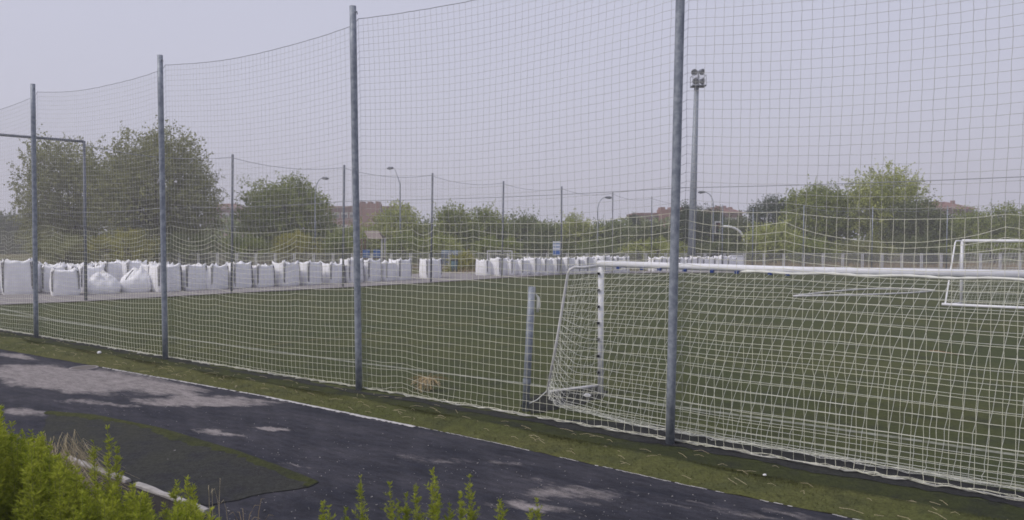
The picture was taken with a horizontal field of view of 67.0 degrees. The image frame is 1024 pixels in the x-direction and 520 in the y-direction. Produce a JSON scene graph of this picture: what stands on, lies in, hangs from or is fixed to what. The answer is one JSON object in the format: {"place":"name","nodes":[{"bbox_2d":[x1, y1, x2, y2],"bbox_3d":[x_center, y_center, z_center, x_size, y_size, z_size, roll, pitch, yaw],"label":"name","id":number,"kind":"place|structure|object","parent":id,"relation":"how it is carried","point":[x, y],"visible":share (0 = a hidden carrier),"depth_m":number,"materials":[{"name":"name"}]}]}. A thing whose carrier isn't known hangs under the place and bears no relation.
{"place":"outdoors","nodes":[
{"label":"outdoors","id":0,"kind":"place"},
{"bbox_2d":[205,204,250,244],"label":"apartment building","id":1,"kind":"structure","parent":0,"point":[228,211],"depth_m":199.74,"materials":[{"name":"red brick"}]},
{"bbox_2d":[351,474,368,519],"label":"weed plant","id":2,"kind":"object","parent":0,"point":[361,497],"visible":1,"depth_m":4.04,"materials":[{"name":"green plant"}]},
{"bbox_2d":[323,201,406,231],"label":"apartment building","id":3,"kind":"structure","parent":0,"point":[373,209],"depth_m":187.57,"materials":[{"name":"red brick"}]},
{"bbox_2d":[380,481,425,519],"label":"weed plant","id":4,"kind":"object","parent":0,"point":[406,511],"visible":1,"depth_m":4.01,"materials":[{"name":"green plant"}]},
{"bbox_2d":[0,349,854,519],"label":"track","id":5,"kind":"structure","parent":0,"point":[33,388],"depth_m":8.36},
{"bbox_2d":[52,454,213,519],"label":"dirt verge","id":6,"kind":"structure","parent":5,"relation":"on","point":[157,500],"depth_m":7.10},
{"bbox_2d":[0,405,48,519],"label":"weed bush","id":7,"kind":"object","parent":6,"relation":"on","point":[14,461],"visible":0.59,"depth_m":4.60,"materials":[{"name":"green plant"}]},
{"bbox_2d":[13,431,105,519],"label":"weed bush","id":8,"kind":"object","parent":6,"relation":"on","point":[55,493],"visible":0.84,"depth_m":4.33,"materials":[{"name":"green plant"}]},
{"bbox_2d":[13,430,138,495],"bbox_3d":[-3.736,1.826,6.280,1.320,0.779,1.258,0,2,0],"label":"dry grass tuft","id":9,"kind":"object","parent":6,"relation":"on","point":[79,456],"visible":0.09,"depth_m":6.36,"materials":[{"name":"plant"}]},
{"bbox_2d":[65,424,157,519],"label":"weed bush","id":10,"kind":"object","parent":6,"relation":"on","point":[108,509],"visible":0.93,"depth_m":4.44,"materials":[{"name":"green plant"}]},
{"bbox_2d":[135,482,208,513],"bbox_3d":[-3.131,2.170,7.096,1.244,0.041,0.078,1,2,38],"label":"kerb stone","id":11,"kind":"object","parent":6,"relation":"on","point":[150,489],"visible":0.61,"depth_m":7.20,"materials":[{"name":"concrete"}]},
{"bbox_2d":[132,474,220,519],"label":"weed bush","id":12,"kind":"object","parent":6,"relation":"on","point":[183,510],"visible":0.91,"depth_m":4.52,"materials":[{"name":"green plant"}]},
{"bbox_2d":[35,411,317,505],"bbox_3d":[-4.311,2.130,8.835,5.456,0.018,1.294,1,2,38],"label":"turf scrap","id":13,"kind":"object","parent":5,"relation":"on","point":[148,454],"visible":0.88,"depth_m":8.30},
{"bbox_2d":[61,379,792,519],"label":"grit","id":14,"kind":"object","parent":5,"relation":"on","point":[414,473],"visible":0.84,"depth_m":7.38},
{"bbox_2d":[103,367,858,519],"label":"track edge line","id":15,"kind":"object","parent":5,"relation":"on","point":[362,416],"visible":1,"depth_m":10.46,"materials":[{"name":"paint"}]},
{"bbox_2d":[422,466,455,519],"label":"weed plant","id":16,"kind":"object","parent":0,"point":[434,510],"visible":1,"depth_m":4.04,"materials":[{"name":"green plant"}]},
{"bbox_2d":[456,474,480,519],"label":"weed plant","id":17,"kind":"object","parent":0,"point":[470,510],"visible":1,"depth_m":4.27,"materials":[{"name":"green plant"}]},
{"bbox_2d":[0,331,959,519],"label":"straw litter","id":18,"kind":"object","parent":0,"point":[488,430],"visible":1,"depth_m":9.55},
{"bbox_2d":[0,269,1023,304],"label":"path","id":19,"kind":"structure","parent":0,"point":[444,276],"depth_m":34.97,"materials":[{"name":"concrete"}]},
{"bbox_2d":[0,258,32,294],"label":"bulk bag","id":20,"kind":"object","parent":19,"relation":"on","point":[26,270],"visible":0.76,"depth_m":31.79,"materials":[{"name":"fabric"}]},
{"bbox_2d":[41,264,67,291],"bbox_3d":[-19.914,0.767,33.701,1.062,1.209,1.059,-1,2,-29],"label":"bulk bag","id":21,"kind":"object","parent":19,"relation":"on","point":[44,274],"visible":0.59,"depth_m":33.14,"materials":[{"name":"fabric"}]},
{"bbox_2d":[49,267,80,295],"bbox_3d":[-18.332,0.861,31.739,1.130,1.138,1.142,-1,2,-31],"label":"bulk bag","id":22,"kind":"object","parent":19,"relation":"on","point":[74,276],"visible":0.83,"depth_m":31.28,"materials":[{"name":"fabric"}]},
{"bbox_2d":[77,263,105,291],"bbox_3d":[-18.326,0.750,33.720,1.112,1.241,1.144,-1,2,-37],"label":"bulk bag","id":23,"kind":"object","parent":19,"relation":"on","point":[90,272],"visible":0.36,"depth_m":33.20,"materials":[{"name":"fabric"}]},
{"bbox_2d":[87,270,120,293],"bbox_3d":[-17.314,0.914,32.768,1.308,0.969,1.314,-1,2,-25],"label":"slumped bag","id":24,"kind":"object","parent":19,"relation":"on","point":[107,284],"visible":0.76,"depth_m":32.28,"materials":[{"name":"fabric"}]},
{"bbox_2d":[98,260,125,282],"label":"bulk bag","id":25,"kind":"object","parent":19,"relation":"on","point":[112,266],"visible":0.31,"depth_m":35.66,"materials":[{"name":"fabric"}]},
{"bbox_2d":[117,259,147,277],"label":"bulk bag","id":26,"kind":"object","parent":19,"relation":"on","point":[128,266],"visible":0.29,"depth_m":35.78,"materials":[{"name":"fabric"}]},
{"bbox_2d":[120,265,151,292],"bbox_3d":[-16.393,0.795,33.705,1.324,1.152,1.324,-1,2,-25],"label":"slumped bag","id":27,"kind":"object","parent":19,"relation":"on","point":[128,284],"visible":0.77,"depth_m":33.25,"materials":[{"name":"fabric"}]},
{"bbox_2d":[148,262,181,291],"bbox_3d":[-15.262,0.711,34.029,1.200,1.300,1.187,2,2,42],"label":"bulk bag","id":28,"kind":"object","parent":19,"relation":"on","point":[170,275],"visible":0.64,"depth_m":33.68,"materials":[{"name":"fabric"}]},
{"bbox_2d":[181,262,206,290],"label":"bulk bag","id":29,"kind":"object","parent":19,"relation":"on","point":[199,277],"visible":0.66,"depth_m":34.42,"materials":[{"name":"fabric"}]},
{"bbox_2d":[199,263,228,289],"bbox_3d":[-13.675,0.710,35.392,1.095,1.223,1.124,1,2,27],"label":"bulk bag","id":30,"kind":"object","parent":19,"relation":"on","point":[220,275],"visible":0.63,"depth_m":34.97,"materials":[{"name":"fabric"}]},
{"bbox_2d":[225,261,252,287],"bbox_3d":[-12.835,0.669,36.298,1.050,1.251,1.056,1,2,41],"label":"bulk bag","id":31,"kind":"object","parent":19,"relation":"on","point":[248,274],"visible":0.66,"depth_m":35.91,"materials":[{"name":"fabric"}]},
{"bbox_2d":[252,263,274,286],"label":"bulk bag","id":32,"kind":"object","parent":19,"relation":"on","point":[270,278],"visible":0.67,"depth_m":36.68,"materials":[{"name":"fabric"}]},
{"bbox_2d":[271,260,299,285],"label":"bulk bag","id":33,"kind":"object","parent":19,"relation":"on","point":[295,274],"visible":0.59,"depth_m":37.41,"materials":[{"name":"fabric"}]},
{"bbox_2d":[299,260,321,284],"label":"bulk bag","id":34,"kind":"object","parent":19,"relation":"on","point":[315,279],"visible":0.66,"depth_m":38.43,"materials":[{"name":"fabric"}]},
{"bbox_2d":[321,261,344,282],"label":"bulk bag","id":35,"kind":"object","parent":19,"relation":"on","point":[333,267],"visible":0.65,"depth_m":39.52,"materials":[{"name":"fabric"}]},
{"bbox_2d":[339,257,363,282],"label":"bulk bag","id":36,"kind":"object","parent":19,"relation":"on","point":[347,268],"visible":0.52,"depth_m":40.14,"materials":[{"name":"fabric"}]},
{"bbox_2d":[363,258,380,281],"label":"bulk bag","id":37,"kind":"object","parent":19,"relation":"on","point":[368,273],"visible":0.58,"depth_m":41.15,"materials":[{"name":"fabric"}]},
{"bbox_2d":[381,260,395,280],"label":"bulk bag","id":38,"kind":"object","parent":19,"relation":"on","point":[384,273],"visible":0.6,"depth_m":41.82,"materials":[{"name":"fabric"}]},
{"bbox_2d":[388,258,411,279],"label":"bulk bag","id":39,"kind":"object","parent":19,"relation":"on","point":[407,275],"visible":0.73,"depth_m":42.49,"materials":[{"name":"fabric"}]},
{"bbox_2d":[419,258,441,277],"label":"bulk bag","id":40,"kind":"object","parent":19,"relation":"on","point":[426,267],"visible":0.75,"depth_m":44.65,"materials":[{"name":"fabric"}]},
{"bbox_2d":[475,259,489,275],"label":"bulk bag","id":41,"kind":"object","parent":19,"relation":"on","point":[484,270],"visible":0.7,"depth_m":47.65,"materials":[{"name":"fabric"}]},
{"bbox_2d":[489,257,508,275],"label":"bulk bag","id":42,"kind":"object","parent":19,"relation":"on","point":[494,271],"visible":0.8,"depth_m":47.69,"materials":[{"name":"fabric"}]},
{"bbox_2d":[506,258,518,274],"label":"bulk bag","id":43,"kind":"object","parent":19,"relation":"on","point":[511,267],"visible":0.59,"depth_m":47.84,"materials":[{"name":"fabric"}]},
{"bbox_2d":[517,259,529,274],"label":"bulk bag","id":44,"kind":"object","parent":19,"relation":"on","point":[520,265],"visible":0.62,"depth_m":48.10,"materials":[{"name":"fabric"}]},
{"bbox_2d":[534,257,551,274],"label":"bulk bag","id":45,"kind":"object","parent":19,"relation":"on","point":[547,269],"visible":0.62,"depth_m":48.94,"materials":[{"name":"fabric"}]},
{"bbox_2d":[0,242,1023,519],"bbox_3d":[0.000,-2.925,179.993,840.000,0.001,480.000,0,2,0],"label":"ground","id":46,"kind":"structure","parent":0,"point":[414,270],"depth_m":65.63,"materials":[{"name":"beige soil"}]},
{"bbox_2d":[0,207,31,253],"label":"bushy tree","id":47,"kind":"object","parent":46,"relation":"on","point":[4,223],"visible":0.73,"depth_m":109.23,"materials":[{"name":"green plant"}]},
{"bbox_2d":[2,124,115,264],"bbox_3d":[-37.397,-5.409,66.177,10.031,11.861,9.037,0,2,0],"label":"elm tree","id":48,"kind":"object","parent":46,"relation":"on","point":[51,166],"visible":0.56,"depth_m":64.03,"materials":[{"name":"green plant"}]},
{"bbox_2d":[20,232,108,264],"bbox_3d":[-32.977,-0.644,56.845,5.742,2.888,5.480,0,2,0],"label":"shrub","id":49,"kind":"object","parent":46,"relation":"on","point":[73,244],"visible":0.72,"depth_m":56.35,"materials":[{"name":"green plant"}]},
{"bbox_2d":[79,225,159,262],"bbox_3d":[-29.093,-0.920,57.821,6.028,3.384,5.638,0,2,0],"label":"shrub","id":50,"kind":"object","parent":46,"relation":"on","point":[132,240],"visible":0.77,"depth_m":57.32,"materials":[{"name":"green plant"}]},
{"bbox_2d":[66,114,229,261],"bbox_3d":[-29.303,-5.610,63.782,12.838,12.523,12.175,1,2,26],"label":"elm tree","id":51,"kind":"object","parent":46,"relation":"on","point":[198,179],"visible":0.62,"depth_m":61.80,"materials":[{"name":"green plant"}]},
{"bbox_2d":[148,229,223,264],"bbox_3d":[-24.810,-0.828,58.919,5.486,3.134,5.478,0,2,0],"label":"shrub","id":52,"kind":"object","parent":46,"relation":"on","point":[192,247],"visible":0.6,"depth_m":58.44,"materials":[{"name":"green plant"}]},
{"bbox_2d":[208,231,278,264],"bbox_3d":[-21.486,-0.815,61.951,5.560,2.928,5.481,-1,2,-23],"label":"shrub","id":53,"kind":"object","parent":46,"relation":"on","point":[260,245],"visible":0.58,"depth_m":61.18,"materials":[{"name":"green plant"}]},
{"bbox_2d":[227,168,336,259],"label":"dome tree","id":54,"kind":"object","parent":46,"relation":"on","point":[303,214],"visible":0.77,"depth_m":67.38,"materials":[{"name":"green plant"}]},
{"bbox_2d":[268,229,325,262],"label":"shrub","id":55,"kind":"object","parent":46,"relation":"on","point":[298,248],"visible":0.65,"depth_m":60.85,"materials":[{"name":"green plant"}]},
{"bbox_2d":[317,230,360,263],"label":"shrub","id":56,"kind":"object","parent":46,"relation":"on","point":[336,242],"visible":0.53,"depth_m":61.97,"materials":[{"name":"green plant"}]},
{"bbox_2d":[320,220,378,260],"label":"bushy tree","id":57,"kind":"object","parent":46,"relation":"on","point":[351,234],"visible":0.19,"depth_m":78.85,"materials":[{"name":"green plant"}]},
{"bbox_2d":[361,231,385,261],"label":"play tower","id":58,"kind":"structure","parent":46,"relation":"on","point":[378,235],"depth_m":59.79,"materials":[{"name":"brown wood"}]},
{"bbox_2d":[350,198,429,260],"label":"bushy tree","id":59,"kind":"object","parent":46,"relation":"on","point":[384,225],"visible":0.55,"depth_m":74.81,"materials":[{"name":"green plant"}]},
{"bbox_2d":[380,229,432,265],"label":"shrub","id":60,"kind":"object","parent":46,"relation":"on","point":[404,246],"visible":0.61,"depth_m":62.40,"materials":[{"name":"green plant"}]},
{"bbox_2d":[417,233,465,258],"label":"shrub","id":61,"kind":"object","parent":46,"relation":"on","point":[443,242],"visible":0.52,"depth_m":64.49,"materials":[{"name":"green plant"}]},
{"bbox_2d":[425,198,484,252],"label":"bushy tree","id":62,"kind":"object","parent":46,"relation":"on","point":[459,230],"visible":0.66,"depth_m":71.03,"materials":[{"name":"green plant"}]},
{"bbox_2d":[442,247,475,270],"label":"shrub","id":63,"kind":"object","parent":46,"relation":"on","point":[464,263],"visible":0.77,"depth_m":53.83,"materials":[{"name":"green plant"}]},
{"bbox_2d":[465,200,514,256],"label":"bushy tree","id":64,"kind":"object","parent":46,"relation":"on","point":[479,211],"visible":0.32,"depth_m":75.06,"materials":[{"name":"green plant"}]},
{"bbox_2d":[0,336,991,519],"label":"turf strip","id":65,"kind":"object","parent":46,"relation":"on","point":[755,489],"visible":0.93,"depth_m":8.53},
{"bbox_2d":[0,335,1009,519],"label":"turf fibres","id":66,"kind":"object","parent":65,"relation":"on","point":[570,439],"visible":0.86,"depth_m":9.31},
{"bbox_2d":[468,233,523,264],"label":"shrub","id":67,"kind":"object","parent":46,"relation":"on","point":[508,245],"visible":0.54,"depth_m":63.58,"materials":[{"name":"green plant"}]},
{"bbox_2d":[8,214,1013,253],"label":"distant wood","id":68,"kind":"object","parent":46,"relation":"on","point":[228,225],"visible":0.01,"depth_m":115.06,"materials":[{"name":"green plant"}]},
{"bbox_2d":[0,273,1023,503],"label":"turf pitch","id":69,"kind":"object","parent":46,"relation":"on","point":[286,308],"visible":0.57,"depth_m":16.81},
{"bbox_2d":[259,311,563,345],"bbox_3d":[-1.946,1.774,21.014,0.108,0.001,10.913,2,2,42],"label":"pitch line","id":70,"kind":"object","parent":69,"relation":"on","point":[402,329],"visible":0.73,"depth_m":20.05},
{"bbox_2d":[405,372,452,390],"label":"tumbleweed","id":71,"kind":"object","parent":69,"relation":"on","point":[424,381],"visible":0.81,"depth_m":12.04,"materials":[{"name":"brown"}]},
{"bbox_2d":[0,332,1023,519],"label":"turf margin","id":72,"kind":"object","parent":69,"relation":"on","point":[986,509],"visible":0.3,"depth_m":8.37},
{"bbox_2d":[0,330,1023,507],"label":"worn strip","id":73,"kind":"object","parent":69,"relation":"on","point":[761,451],"visible":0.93,"depth_m":8.75,"materials":[{"name":"plant"}]},
{"bbox_2d":[0,313,1023,456],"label":"goal line","id":74,"kind":"object","parent":69,"relation":"on","point":[951,445],"visible":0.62,"depth_m":10.81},
{"bbox_2d":[522,286,539,411],"bbox_3d":[0.264,1.241,10.668,0.261,1.753,0.113,0,2,-9],"label":"short post","id":75,"kind":"object","parent":69,"relation":"on","point":[529,343],"visible":0.83,"depth_m":10.62,"materials":[{"name":"metal"}]},
{"bbox_2d":[520,387,607,413],"bbox_3d":[0.766,2.050,11.511,0.965,0.001,2.277,1,2,39],"label":"worn patch","id":76,"kind":"object","parent":69,"relation":"on","point":[534,405],"visible":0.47,"depth_m":11.38,"materials":[{"name":"soil"}]},
{"bbox_2d":[529,260,1023,490],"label":"football goal","id":77,"kind":"object","parent":69,"relation":"on","point":[965,276],"visible":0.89,"depth_m":9.33,"materials":[{"name":"white paint"}]},
{"bbox_2d":[793,288,934,296],"bbox_3d":[14.731,1.372,32.860,8.151,0.074,2.427,-1,2,-29],"label":"lying frame","id":78,"kind":"object","parent":69,"relation":"on","point":[810,295],"visible":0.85,"depth_m":32.40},
{"bbox_2d":[942,239,1023,309],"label":"football goal","id":79,"kind":"object","parent":69,"relation":"on","point":[959,304],"visible":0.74,"depth_m":26.96,"materials":[{"name":"white paint"}]},
{"bbox_2d":[0,133,1023,299],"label":"ball stop fence","id":80,"kind":"object","parent":46,"relation":"on","point":[232,194],"visible":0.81,"depth_m":40.23,"materials":[{"name":"metal"}]},
{"bbox_2d":[0,0,1023,500],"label":"ball stop fence","id":81,"kind":"object","parent":46,"relation":"on","point":[674,238],"visible":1,"depth_m":10.33,"materials":[{"name":"fabric"}]},
{"bbox_2d":[504,205,562,257],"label":"bushy tree","id":82,"kind":"object","parent":46,"relation":"on","point":[519,230],"visible":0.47,"depth_m":78.58,"materials":[{"name":"green plant"}]},
{"bbox_2d":[518,234,579,258],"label":"shrub","id":83,"kind":"object","parent":46,"relation":"on","point":[547,250],"visible":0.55,"depth_m":65.53,"materials":[{"name":"green plant"}]},
{"bbox_2d":[556,208,607,257],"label":"bushy tree","id":84,"kind":"object","parent":46,"relation":"on","point":[580,235],"visible":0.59,"depth_m":83.05,"materials":[{"name":"green plant"}]},
{"bbox_2d":[159,253,1023,268],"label":"railing","id":85,"kind":"object","parent":46,"relation":"on","point":[1000,255],"visible":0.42,"depth_m":57.04,"materials":[{"name":"grey metal"}]},
{"bbox_2d":[572,233,628,257],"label":"shrub","id":86,"kind":"object","parent":46,"relation":"on","point":[608,249],"visible":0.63,"depth_m":67.38,"materials":[{"name":"green plant"}]},
{"bbox_2d":[587,216,642,256],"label":"bushy tree","id":87,"kind":"object","parent":46,"relation":"on","point":[616,232],"visible":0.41,"depth_m":84.67,"materials":[{"name":"green plant"}]},
{"bbox_2d":[212,259,1023,273],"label":"dry grass","id":88,"kind":"structure","parent":46,"relation":"on","point":[877,264],"depth_m":60.99,"materials":[{"name":"plant"}]},
{"bbox_2d":[623,217,682,259],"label":"bushy tree","id":89,"kind":"object","parent":46,"relation":"on","point":[647,229],"visible":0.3,"depth_m":77.21,"materials":[{"name":"green plant"}]},
{"bbox_2d":[619,235,697,261],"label":"shrub","id":90,"kind":"object","parent":46,"relation":"on","point":[654,248],"visible":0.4,"depth_m":65.40,"materials":[{"name":"green plant"}]},
{"bbox_2d":[665,201,710,254],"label":"pine tree","id":91,"kind":"object","parent":46,"relation":"on","point":[684,216],"visible":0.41,"depth_m":79.28,"materials":[{"name":"green plant"}]},
{"bbox_2d":[687,69,706,257],"bbox_3d":[13.235,-6.461,55.767,1.332,14.425,0.932,0,2,0],"label":"floodlight mast","id":92,"kind":"object","parent":46,"relation":"on","point":[691,251],"visible":0.94,"depth_m":55.66,"materials":[{"name":"metal"}]},
{"bbox_2d":[699,202,731,247],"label":"pine tree","id":93,"kind":"object","parent":46,"relation":"on","point":[709,230],"visible":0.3,"depth_m":83.23,"materials":[{"name":"green plant"}]},
{"bbox_2d":[695,235,749,256],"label":"shrub","id":94,"kind":"object","parent":46,"relation":"on","point":[715,246],"visible":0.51,"depth_m":65.42,"materials":[{"name":"green plant"}]},
{"bbox_2d":[719,210,761,259],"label":"bushy tree","id":95,"kind":"object","parent":46,"relation":"on","point":[738,224],"visible":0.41,"depth_m":79.31,"materials":[{"name":"green plant"}]},
{"bbox_2d":[743,192,796,257],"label":"pine tree","id":96,"kind":"object","parent":46,"relation":"on","point":[771,208],"visible":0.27,"depth_m":86.95,"materials":[{"name":"green plant"}]},
{"bbox_2d":[736,218,804,263],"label":"bushy tree","id":97,"kind":"object","parent":46,"relation":"on","point":[781,243],"visible":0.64,"depth_m":69.11,"materials":[{"name":"green plant"}]},
{"bbox_2d":[783,229,840,265],"bbox_3d":[25.049,-1.015,64.066,4.586,3.187,4.442,0,2,0],"label":"shrub","id":98,"kind":"object","parent":46,"relation":"on","point":[819,244],"visible":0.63,"depth_m":63.52,"materials":[{"name":"green plant"}]},
{"bbox_2d":[775,174,869,259],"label":"broad tree","id":99,"kind":"object","parent":46,"relation":"on","point":[809,200],"visible":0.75,"depth_m":74.24,"materials":[{"name":"green plant"}]},
{"bbox_2d":[831,234,899,264],"bbox_3d":[29.774,-0.826,65.056,5.699,2.768,4.906,1,2,35],"label":"shrub","id":100,"kind":"object","parent":46,"relation":"on","point":[866,250],"visible":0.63,"depth_m":64.35,"materials":[{"name":"green plant"}]},
{"bbox_2d":[835,156,942,261],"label":"ash tree","id":101,"kind":"object","parent":46,"relation":"on","point":[881,193],"visible":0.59,"depth_m":72.73,"materials":[{"name":"green plant"}]},
{"bbox_2d":[875,188,955,263],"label":"olive tree","id":102,"kind":"object","parent":46,"relation":"on","point":[917,226],"visible":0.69,"depth_m":68.99,"materials":[{"name":"green plant"}]},
{"bbox_2d":[892,229,959,265],"bbox_3d":[34.146,-1.033,63.770,5.264,3.251,4.767,2,2,42],"label":"shrub","id":103,"kind":"object","parent":46,"relation":"on","point":[936,249],"visible":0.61,"depth_m":63.25,"materials":[{"name":"green plant"}]},
{"bbox_2d":[938,205,999,259],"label":"bushy tree","id":104,"kind":"object","parent":46,"relation":"on","point":[971,222],"visible":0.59,"depth_m":80.71,"materials":[{"name":"green plant"}]},
{"bbox_2d":[943,228,1023,264],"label":"shrub","id":105,"kind":"object","parent":46,"relation":"on","point":[986,246],"visible":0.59,"depth_m":65.73,"materials":[{"name":"green plant"}]},
{"bbox_2d":[977,200,1023,260],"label":"bushy tree","id":106,"kind":"object","parent":46,"relation":"on","point":[1010,218],"visible":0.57,"depth_m":79.20,"materials":[{"name":"green plant"}]},
{"bbox_2d":[0,0,1023,239],"label":"sky","id":107,"kind":"structure","parent":0,"point":[60,46],"materials":[{"name":"grey"}]},
{"bbox_2d":[627,207,683,226],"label":"apartment building","id":108,"kind":"structure","parent":0,"point":[663,210],"depth_m":168.95,"materials":[{"name":"red brick"}]},
{"bbox_2d":[698,206,741,222],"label":"apartment building","id":109,"kind":"structure","parent":0,"point":[726,215],"depth_m":174.78,"materials":[{"name":"red brick"}]},
{"bbox_2d":[921,201,976,226],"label":"apartment building","id":110,"kind":"structure","parent":0,"point":[945,204],"depth_m":170.37,"materials":[{"name":"red brick"}]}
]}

